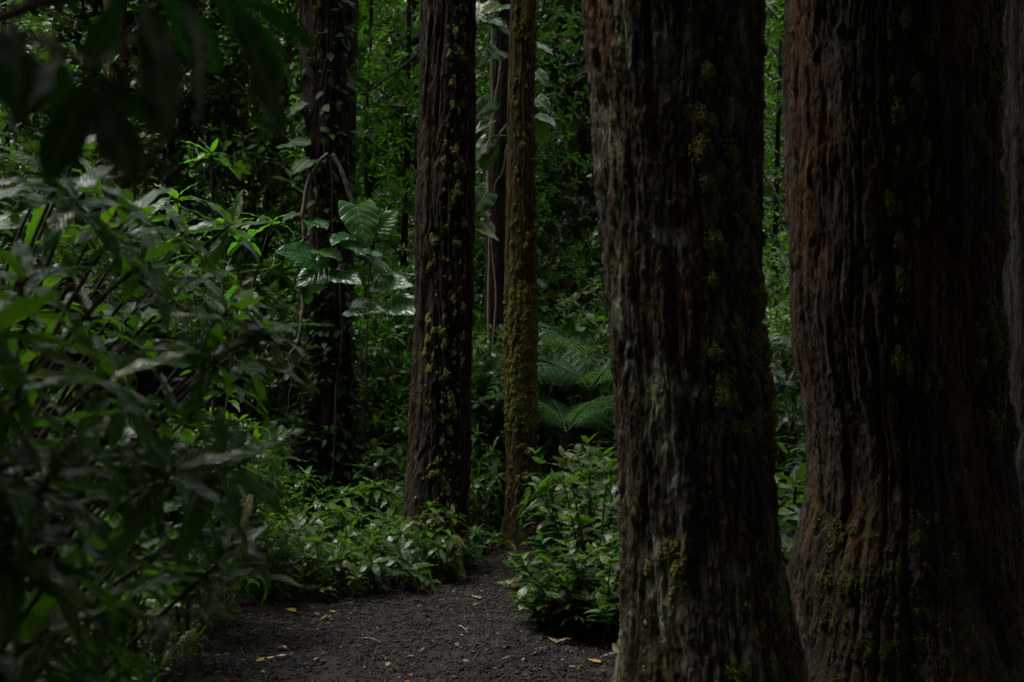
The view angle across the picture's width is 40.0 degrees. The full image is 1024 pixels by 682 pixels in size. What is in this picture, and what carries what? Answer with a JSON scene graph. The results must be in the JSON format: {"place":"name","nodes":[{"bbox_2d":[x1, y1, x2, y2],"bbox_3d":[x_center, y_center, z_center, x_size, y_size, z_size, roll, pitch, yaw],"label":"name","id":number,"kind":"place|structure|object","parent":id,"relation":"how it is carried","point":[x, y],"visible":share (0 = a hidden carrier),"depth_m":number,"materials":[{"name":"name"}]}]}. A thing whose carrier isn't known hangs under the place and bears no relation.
{"place":"outdoors","nodes":[
{"label":"outdoors","id":0,"kind":"place"},
{"bbox_2d":[150,526,616,681],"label":"path","id":1,"kind":"structure","parent":0,"point":[381,662],"depth_m":6.81,"materials":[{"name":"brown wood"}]},
{"bbox_2d":[539,432,601,497],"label":"understory plant","id":2,"kind":"object","parent":1,"relation":"on","point":[542,454],"visible":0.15,"depth_m":10.88,"materials":[{"name":"green plant"}]},
{"bbox_2d":[372,52,418,90],"bbox_3d":[-1.036,-2.398,12.500,0.430,0.343,0.030,0,0,0],"label":"liana","id":3,"kind":"object","parent":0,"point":[400,68],"visible":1,"depth_m":12.49,"materials":[{"name":"brown plant"}]},
{"bbox_2d":[0,1,801,681],"bbox_3d":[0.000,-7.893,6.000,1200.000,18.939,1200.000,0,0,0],"label":"ground","id":4,"kind":"structure","parent":0,"point":[308,593],"depth_m":8.31,"materials":[{"name":"soil"}]},
{"bbox_2d":[0,0,106,395],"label":"sapling","id":5,"kind":"object","parent":4,"relation":"on","point":[3,3],"visible":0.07,"depth_m":15.37,"materials":[{"name":"green plant"}]},
{"bbox_2d":[0,290,160,681],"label":"shrub","id":6,"kind":"object","parent":4,"relation":"on","point":[25,517],"visible":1,"depth_m":2.44,"materials":[{"name":"green plant"}]},
{"bbox_2d":[0,549,191,681],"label":"shrub","id":7,"kind":"object","parent":4,"relation":"on","point":[35,662],"visible":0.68,"depth_m":2.95,"materials":[{"name":"green plant"}]},
{"bbox_2d":[0,203,204,524],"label":"shrub","id":8,"kind":"object","parent":4,"relation":"on","point":[64,246],"visible":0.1,"depth_m":9.98,"materials":[{"name":"green plant"}]},
{"bbox_2d":[0,0,208,411],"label":"sapling","id":9,"kind":"object","parent":4,"relation":"on","point":[79,21],"visible":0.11,"depth_m":13.60,"materials":[{"name":"green plant"}]},
{"bbox_2d":[0,221,225,524],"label":"shrub","id":10,"kind":"object","parent":4,"relation":"on","point":[152,387],"visible":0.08,"depth_m":10.11,"materials":[{"name":"green plant"}]},
{"bbox_2d":[102,0,129,428],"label":"tree","id":11,"kind":"object","parent":4,"relation":"on","point":[121,182],"visible":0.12,"depth_m":11.93,"materials":[{"name":"brown plant"}]},
{"bbox_2d":[33,0,244,262],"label":"sapling","id":12,"kind":"object","parent":4,"relation":"on","point":[104,68],"visible":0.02,"depth_m":15.61,"materials":[{"name":"green plant"}]},
{"bbox_2d":[25,403,264,681],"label":"shrub","id":13,"kind":"object","parent":4,"relation":"on","point":[173,518],"visible":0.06,"depth_m":6.21,"materials":[{"name":"green plant"}]},
{"bbox_2d":[21,0,279,409],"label":"sapling","id":14,"kind":"object","parent":4,"relation":"on","point":[169,170],"visible":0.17,"depth_m":12.54,"materials":[{"name":"green plant"}]},
{"bbox_2d":[0,118,307,580],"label":"shrub","id":15,"kind":"object","parent":4,"relation":"on","point":[137,325],"visible":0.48,"depth_m":5.18,"materials":[{"name":"green plant"}]},
{"bbox_2d":[4,388,309,681],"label":"shrub","id":16,"kind":"object","parent":4,"relation":"on","point":[155,544],"visible":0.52,"depth_m":3.40,"materials":[{"name":"green plant"}]},
{"bbox_2d":[0,0,317,187],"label":"sapling","id":17,"kind":"object","parent":4,"relation":"on","point":[78,112],"visible":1,"depth_m":1.49,"materials":[{"name":"green plant"}]},
{"bbox_2d":[24,248,299,511],"bbox_3d":[-2.683,0.369,10.956,2.178,2.289,2.230,0,0,-29],"label":"shrub","id":18,"kind":"object","parent":4,"relation":"on","point":[269,377],"visible":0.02,"depth_m":10.61,"materials":[{"name":"green plant"}]},
{"bbox_2d":[0,153,333,677],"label":"shrub","id":19,"kind":"object","parent":4,"relation":"on","point":[130,268],"visible":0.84,"depth_m":3.36,"materials":[{"name":"green plant"}]},
{"bbox_2d":[99,229,298,433],"bbox_3d":[-2.901,0.284,12.141,1.859,2.460,2.592,0,0,36],"label":"shrub","id":20,"kind":"object","parent":4,"relation":"on","point":[186,311],"visible":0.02,"depth_m":11.67,"materials":[{"name":"green plant"}]},
{"bbox_2d":[105,411,305,643],"bbox_3d":[-1.604,0.927,7.056,1.073,1.162,1.026,0,0,-20],"label":"shrub","id":21,"kind":"object","parent":4,"relation":"on","point":[239,589],"visible":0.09,"depth_m":7.04,"materials":[{"name":"green plant"}]},
{"bbox_2d":[144,138,295,583],"bbox_3d":[-1.655,0.166,8.191,1.298,2.671,0.666,0,0,35],"label":"shrub","id":22,"kind":"object","parent":4,"relation":"on","point":[195,262],"visible":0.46,"depth_m":8.16,"materials":[{"name":"green plant"}]},
{"bbox_2d":[130,0,356,323],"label":"sapling","id":23,"kind":"object","parent":4,"relation":"on","point":[202,168],"visible":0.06,"depth_m":14.18,"materials":[{"name":"green plant"}]},
{"bbox_2d":[200,420,328,606],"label":"shrub","id":24,"kind":"object","parent":4,"relation":"on","point":[286,551],"visible":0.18,"depth_m":7.91,"materials":[{"name":"green plant"}]},
{"bbox_2d":[146,0,390,414],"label":"sapling","id":25,"kind":"object","parent":4,"relation":"on","point":[275,181],"visible":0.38,"depth_m":12.41,"materials":[{"name":"green plant"}]},
{"bbox_2d":[161,0,382,323],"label":"sapling","id":26,"kind":"object","parent":4,"relation":"on","point":[233,56],"visible":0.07,"depth_m":13.18,"materials":[{"name":"green plant"}]},
{"bbox_2d":[230,528,314,586],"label":"understory plant","id":27,"kind":"object","parent":4,"relation":"on","point":[262,546],"visible":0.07,"depth_m":8.19,"materials":[{"name":"green plant"}]},
{"bbox_2d":[154,267,408,507],"bbox_3d":[-2.014,0.482,11.076,2.007,2.060,1.960,0,0,41],"label":"shrub","id":28,"kind":"object","parent":4,"relation":"on","point":[277,357],"visible":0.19,"depth_m":10.78,"materials":[{"name":"green plant"}]},
{"bbox_2d":[260,512,323,583],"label":"understory plant","id":29,"kind":"object","parent":4,"relation":"on","point":[296,525],"visible":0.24,"depth_m":8.54,"materials":[{"name":"green plant"}]},
{"bbox_2d":[265,443,321,537],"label":"understory plant","id":30,"kind":"object","parent":4,"relation":"on","point":[284,462],"visible":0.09,"depth_m":10.34,"materials":[{"name":"green plant"}]},
{"bbox_2d":[255,464,340,535],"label":"understory plant","id":31,"kind":"object","parent":4,"relation":"on","point":[302,509],"visible":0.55,"depth_m":9.40,"materials":[{"name":"green plant"}]},
{"bbox_2d":[206,0,403,376],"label":"sapling","id":32,"kind":"object","parent":4,"relation":"on","point":[359,101],"visible":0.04,"depth_m":16.05,"materials":[{"name":"green plant"}]},
{"bbox_2d":[226,311,404,519],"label":"shrub","id":33,"kind":"object","parent":4,"relation":"on","point":[283,388],"visible":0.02,"depth_m":11.62,"materials":[{"name":"green plant"}]},
{"bbox_2d":[231,1,414,386],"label":"sapling","id":34,"kind":"object","parent":4,"relation":"on","point":[357,166],"depth_m":18.49,"materials":[{"name":"green plant"}]},
{"bbox_2d":[298,0,352,538],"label":"tree","id":35,"kind":"object","parent":4,"relation":"on","point":[311,81],"visible":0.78,"depth_m":10.46,"materials":[{"name":"bark"},{"name":"leaf"}]},
{"bbox_2d":[300,153,329,237],"bbox_3d":[-1.451,-1.073,10.360,0.225,0.634,0.043,0,0,0],"label":"liana","id":36,"kind":"object","parent":35,"relation":"hanging from","point":[306,189],"visible":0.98,"depth_m":10.35,"materials":[{"name":"brown plant"}]},
{"bbox_2d":[284,0,362,238],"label":"ivy","id":37,"kind":"object","parent":35,"relation":"attached to","point":[348,29],"visible":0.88,"depth_m":10.45,"materials":[{"name":"green plant"}]},
{"bbox_2d":[290,283,366,538],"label":"ivy","id":38,"kind":"object","parent":35,"relation":"attached to","point":[311,450],"visible":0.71,"depth_m":10.44,"materials":[{"name":"green plant"}]},
{"bbox_2d":[330,153,353,203],"bbox_3d":[-1.233,-1.089,10.358,0.217,0.596,0.040,0,0,1],"label":"liana","id":39,"kind":"object","parent":35,"relation":"hanging from","point":[341,171],"visible":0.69,"depth_m":10.35,"materials":[{"name":"brown plant"}]},
{"bbox_2d":[275,101,414,494],"bbox_3d":[-1.213,-0.210,10.105,1.301,3.159,0.535,0,0,24],"label":"climbing vine","id":40,"kind":"object","parent":35,"relation":"attached to","point":[364,221],"visible":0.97,"depth_m":10.15,"materials":[{"name":"green plant"}]},
{"bbox_2d":[286,291,303,360],"bbox_3d":[-1.545,-0.152,10.120,0.153,0.601,0.095,0,0,-45],"label":"liana","id":41,"kind":"object","parent":40,"relation":"hanging from","point":[301,316],"visible":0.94,"depth_m":10.10,"materials":[{"name":"brown plant"}]},
{"bbox_2d":[250,315,411,521],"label":"shrub","id":42,"kind":"object","parent":4,"relation":"on","point":[375,352],"visible":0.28,"depth_m":11.56,"materials":[{"name":"green plant"}]},
{"bbox_2d":[289,497,380,575],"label":"understory plant","id":43,"kind":"object","parent":4,"relation":"on","point":[348,533],"visible":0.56,"depth_m":8.86,"materials":[{"name":"green plant"}]},
{"bbox_2d":[286,526,385,594],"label":"understory plant","id":44,"kind":"object","parent":4,"relation":"on","point":[316,539],"visible":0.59,"depth_m":8.23,"materials":[{"name":"green plant"}]},
{"bbox_2d":[307,563,373,601],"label":"understory plant","id":45,"kind":"object","parent":4,"relation":"on","point":[354,587],"visible":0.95,"depth_m":8.03,"materials":[{"name":"green plant"}]},
{"bbox_2d":[275,327,409,504],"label":"shrub","id":46,"kind":"object","parent":4,"relation":"on","point":[387,400],"visible":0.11,"depth_m":11.84,"materials":[{"name":"green plant"}]},
{"bbox_2d":[346,0,358,339],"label":"tree","id":47,"kind":"object","parent":4,"relation":"on","point":[352,19],"visible":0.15,"depth_m":12.94,"materials":[{"name":"brown plant"}]},
{"bbox_2d":[307,476,403,557],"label":"understory plant","id":48,"kind":"object","parent":4,"relation":"on","point":[391,511],"visible":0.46,"depth_m":9.61,"materials":[{"name":"green plant"}]},
{"bbox_2d":[363,262,369,510],"bbox_3d":[-1.126,0.355,10.900,0.050,2.056,0.020,0,0,0],"label":"liana","id":49,"kind":"object","parent":4,"relation":"on","point":[364,425],"visible":0.64,"depth_m":10.89,"materials":[{"name":"brown plant"}]},
{"bbox_2d":[364,0,372,400],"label":"liana","id":50,"kind":"object","parent":4,"relation":"on","point":[365,117],"visible":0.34,"depth_m":13.98,"materials":[{"name":"brown plant"}]},
{"bbox_2d":[314,532,429,595],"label":"understory plant","id":51,"kind":"object","parent":4,"relation":"on","point":[370,561],"visible":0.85,"depth_m":8.11,"materials":[{"name":"green plant"}]},
{"bbox_2d":[347,435,406,537],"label":"understory plant","id":52,"kind":"object","parent":4,"relation":"on","point":[399,486],"visible":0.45,"depth_m":10.40,"materials":[{"name":"green plant"}]},
{"bbox_2d":[271,236,483,502],"bbox_3d":[-1.016,0.284,11.912,2.592,2.460,1.859,0,0,-5],"label":"shrub","id":53,"kind":"object","parent":4,"relation":"on","point":[407,338],"visible":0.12,"depth_m":11.94,"materials":[{"name":"green plant"}]},
{"bbox_2d":[274,0,484,469],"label":"sapling","id":54,"kind":"object","parent":4,"relation":"on","point":[370,172],"visible":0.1,"depth_m":16.15,"materials":[{"name":"green plant"}]},
{"bbox_2d":[355,515,445,589],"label":"understory plant","id":55,"kind":"object","parent":4,"relation":"on","point":[402,544],"visible":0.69,"depth_m":8.41,"materials":[{"name":"green plant"}]},
{"bbox_2d":[0,0,805,453],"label":"hillside foliage","id":56,"kind":"object","parent":4,"relation":"on","point":[16,142],"visible":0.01,"depth_m":28.21,"materials":[{"name":"green plant"}]},
{"bbox_2d":[385,553,441,593],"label":"understory plant","id":57,"kind":"object","parent":4,"relation":"on","point":[430,580],"visible":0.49,"depth_m":8.22,"materials":[{"name":"green plant"}]},
{"bbox_2d":[42,514,789,681],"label":"leaf litter","id":58,"kind":"object","parent":4,"relation":"on","point":[355,610],"visible":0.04,"depth_m":7.39,"materials":[{"name":"brown plant"}]},
{"bbox_2d":[36,487,802,681],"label":"ground cover","id":59,"kind":"object","parent":4,"relation":"on","point":[195,635],"visible":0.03,"depth_m":7.95,"materials":[{"name":"green plant"}]},
{"bbox_2d":[354,0,490,464],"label":"sapling","id":60,"kind":"object","parent":4,"relation":"on","point":[405,196],"visible":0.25,"depth_m":14.04,"materials":[{"name":"green plant"}]},
{"bbox_2d":[295,0,559,399],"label":"sapling","id":61,"kind":"object","parent":4,"relation":"on","point":[390,93],"visible":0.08,"depth_m":16.39,"materials":[{"name":"green plant"}]},
{"bbox_2d":[401,0,476,580],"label":"tree","id":62,"kind":"object","parent":4,"relation":"on","point":[439,446],"visible":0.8,"depth_m":9.04,"materials":[{"name":"brown plant"}]},
{"bbox_2d":[399,498,481,582],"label":"understory plant","id":63,"kind":"object","parent":4,"relation":"on","point":[446,540],"visible":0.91,"depth_m":8.68,"materials":[{"name":"green plant"}]},
{"bbox_2d":[437,540,489,569],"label":"understory plant","id":64,"kind":"object","parent":4,"relation":"on","point":[466,552],"visible":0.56,"depth_m":8.86,"materials":[{"name":"green plant"}]},
{"bbox_2d":[368,324,564,520],"bbox_3d":[-0.260,0.659,11.411,1.574,1.704,1.505,0,0,14],"label":"shrub","id":65,"kind":"object","parent":4,"relation":"on","point":[484,413],"visible":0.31,"depth_m":11.07,"materials":[{"name":"green plant"}]},
{"bbox_2d":[467,423,505,546],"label":"understory plant","id":66,"kind":"object","parent":4,"relation":"on","point":[475,483],"visible":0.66,"depth_m":9.98,"materials":[{"name":"green plant"}]},
{"bbox_2d":[468,446,505,533],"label":"understory plant","id":67,"kind":"object","parent":4,"relation":"on","point":[479,491],"visible":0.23,"depth_m":10.65,"materials":[{"name":"green plant"}]},
{"bbox_2d":[469,523,513,554],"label":"understory plant","id":68,"kind":"object","parent":4,"relation":"on","point":[501,547],"visible":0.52,"depth_m":9.67,"materials":[{"name":"green plant"}]},
{"bbox_2d":[383,0,602,361],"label":"sapling","id":69,"kind":"object","parent":4,"relation":"on","point":[541,56],"visible":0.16,"depth_m":14.44,"materials":[{"name":"green plant"}]},
{"bbox_2d":[480,0,509,522],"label":"tree","id":70,"kind":"object","parent":4,"relation":"on","point":[498,207],"visible":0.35,"depth_m":11.52,"materials":[{"name":"brown plant"}]},
{"bbox_2d":[475,0,555,522],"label":"climbing vine","id":71,"kind":"object","parent":70,"relation":"attached to","point":[487,152],"visible":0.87,"depth_m":11.25,"materials":[{"name":"green plant"}]},
{"bbox_2d":[486,61,500,347],"bbox_3d":[-0.149,-1.113,11.411,0.126,2.344,0.037,0,0,0],"label":"liana","id":72,"kind":"object","parent":71,"relation":"hanging from","point":[499,72],"visible":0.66,"depth_m":11.40,"materials":[{"name":"brown plant"}]},
{"bbox_2d":[403,0,592,351],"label":"sapling","id":73,"kind":"object","parent":4,"relation":"on","point":[487,24],"visible":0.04,"depth_m":18.40,"materials":[{"name":"green plant"}]},
{"bbox_2d":[496,0,553,547],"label":"tree","id":74,"kind":"object","parent":4,"relation":"on","point":[519,372],"visible":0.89,"depth_m":10.10,"materials":[{"name":"brown plant"}]},
{"bbox_2d":[472,0,602,360],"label":"sapling","id":75,"kind":"object","parent":4,"relation":"on","point":[582,145],"visible":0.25,"depth_m":15.74,"materials":[{"name":"green plant"}]},
{"bbox_2d":[470,337,613,496],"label":"shrub","id":76,"kind":"object","parent":4,"relation":"on","point":[547,434],"visible":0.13,"depth_m":11.37,"materials":[{"name":"green plant"}]},
{"bbox_2d":[471,338,613,473],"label":"tree fern","id":77,"kind":"object","parent":4,"relation":"on","point":[589,395],"visible":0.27,"depth_m":11.15,"materials":[{"name":"green plant"}]},
{"bbox_2d":[471,257,613,467],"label":"shrub","id":78,"kind":"object","parent":4,"relation":"on","point":[560,304],"visible":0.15,"depth_m":13.41,"materials":[{"name":"green plant"}]},
{"bbox_2d":[474,229,611,399],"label":"shrub","id":79,"kind":"object","parent":4,"relation":"on","point":[541,273],"visible":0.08,"depth_m":13.86,"materials":[{"name":"green plant"}]},
{"bbox_2d":[474,393,613,524],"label":"tree fern","id":80,"kind":"object","parent":4,"relation":"on","point":[566,438],"visible":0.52,"depth_m":10.71,"materials":[{"name":"green plant"}]},
{"bbox_2d":[483,337,618,483],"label":"shrub","id":81,"kind":"object","parent":4,"relation":"on","point":[577,390],"visible":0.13,"depth_m":11.42,"materials":[{"name":"green plant"}]},
{"bbox_2d":[495,367,610,515],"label":"shrub","id":82,"kind":"object","parent":4,"relation":"on","point":[559,428],"visible":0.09,"depth_m":11.34,"materials":[{"name":"green plant"}]},
{"bbox_2d":[496,535,618,633],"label":"shrub","id":83,"kind":"object","parent":4,"relation":"on","point":[542,612],"visible":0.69,"depth_m":7.07,"materials":[{"name":"green plant"}]},
{"bbox_2d":[508,464,619,539],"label":"understory plant","id":84,"kind":"object","parent":4,"relation":"on","point":[526,495],"visible":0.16,"depth_m":9.87,"materials":[{"name":"green plant"}]},
{"bbox_2d":[516,451,618,532],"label":"understory plant","id":85,"kind":"object","parent":4,"relation":"on","point":[599,476],"visible":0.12,"depth_m":9.11,"materials":[{"name":"green plant"}]},
{"bbox_2d":[535,2,601,322],"bbox_3d":[1.176,-2.874,17.697,3.290,8.836,2.661,0,0,-21],"label":"sapling","id":86,"kind":"object","parent":4,"relation":"on","point":[588,196],"visible":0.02,"depth_m":17.32,"materials":[{"name":"green plant"}]},
{"bbox_2d":[522,446,619,601],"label":"shrub","id":87,"kind":"object","parent":4,"relation":"on","point":[543,488],"visible":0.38,"depth_m":7.60,"materials":[{"name":"green plant"}]},
{"bbox_2d":[523,533,620,643],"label":"shrub","id":88,"kind":"object","parent":4,"relation":"on","point":[587,618],"visible":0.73,"depth_m":6.86,"materials":[{"name":"green plant"}]},
{"bbox_2d":[538,322,608,388],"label":"tree fern","id":89,"kind":"object","parent":4,"relation":"on","point":[554,334],"visible":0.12,"depth_m":12.82,"materials":[{"name":"green plant"}]},
{"bbox_2d":[541,311,613,431],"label":"shrub","id":90,"kind":"object","parent":4,"relation":"on","point":[581,327],"visible":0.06,"depth_m":12.86,"materials":[{"name":"green plant"}]},
{"bbox_2d":[538,311,617,479],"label":"shrub","id":91,"kind":"object","parent":4,"relation":"on","point":[605,339],"visible":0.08,"depth_m":12.25,"materials":[{"name":"green plant"}]},
{"bbox_2d":[547,432,618,506],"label":"understory plant","id":92,"kind":"object","parent":4,"relation":"on","point":[593,451],"visible":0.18,"depth_m":9.82,"materials":[{"name":"green plant"}]},
{"bbox_2d":[552,443,619,548],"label":"shrub","id":93,"kind":"object","parent":4,"relation":"on","point":[575,457],"visible":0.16,"depth_m":8.35,"materials":[{"name":"green plant"}]},
{"bbox_2d":[581,0,809,681],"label":"tree","id":94,"kind":"object","parent":4,"relation":"on","point":[704,591],"visible":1,"depth_m":5.42,"materials":[{"name":"brown plant"}]},
{"bbox_2d":[751,0,767,321],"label":"tree","id":95,"kind":"object","parent":4,"relation":"on","point":[760,51],"visible":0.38,"depth_m":8.30,"materials":[{"name":"green plant"}]},
{"bbox_2d":[764,171,781,206],"bbox_3d":[2.390,-1.421,13.000,0.221,0.370,0.040,0,0,0],"label":"liana","id":96,"kind":"object","parent":4,"relation":"on","point":[766,178],"visible":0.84,"depth_m":12.99,"materials":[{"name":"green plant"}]},
{"bbox_2d":[762,0,790,402],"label":"sapling","id":97,"kind":"object","parent":4,"relation":"on","point":[775,165],"visible":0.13,"depth_m":15.63,"materials":[{"name":"green plant"}]},
{"bbox_2d":[762,222,790,403],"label":"shrub","id":98,"kind":"object","parent":4,"relation":"on","point":[776,297],"visible":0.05,"depth_m":12.81,"materials":[{"name":"green plant"}]},
{"bbox_2d":[762,0,805,452],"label":"sapling","id":99,"kind":"object","parent":4,"relation":"on","point":[768,190],"visible":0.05,"depth_m":17.73,"materials":[{"name":"green plant"}]},
{"bbox_2d":[765,296,805,484],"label":"shrub","id":100,"kind":"object","parent":4,"relation":"on","point":[784,329],"visible":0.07,"depth_m":11.93,"materials":[{"name":"green plant"}]},
{"bbox_2d":[769,333,805,531],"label":"shrub","id":101,"kind":"object","parent":4,"relation":"on","point":[783,375],"visible":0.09,"depth_m":10.84,"materials":[{"name":"green plant"}]},
{"bbox_2d":[773,396,803,515],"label":"tree fern","id":102,"kind":"object","parent":4,"relation":"on","point":[788,441],"visible":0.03,"depth_m":11.37,"materials":[{"name":"green plant"}]},
{"bbox_2d":[774,463,805,568],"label":"understory plant","id":103,"kind":"object","parent":4,"relation":"on","point":[798,473],"visible":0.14,"depth_m":8.21,"materials":[{"name":"green plant"}]},
{"bbox_2d":[774,425,805,561],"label":"understory plant","id":104,"kind":"object","parent":4,"relation":"on","point":[789,485],"visible":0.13,"depth_m":9.48,"materials":[{"name":"green plant"}]},
{"bbox_2d":[781,0,1023,681],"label":"tree","id":105,"kind":"object","parent":4,"relation":"on","point":[906,560],"visible":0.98,"depth_m":5.94,"materials":[{"name":"red plant"}]},
{"bbox_2d":[999,0,1023,516],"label":"tree","id":106,"kind":"object","parent":4,"relation":"on","point":[1012,135],"visible":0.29,"depth_m":7.82,"materials":[{"name":"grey plant"}]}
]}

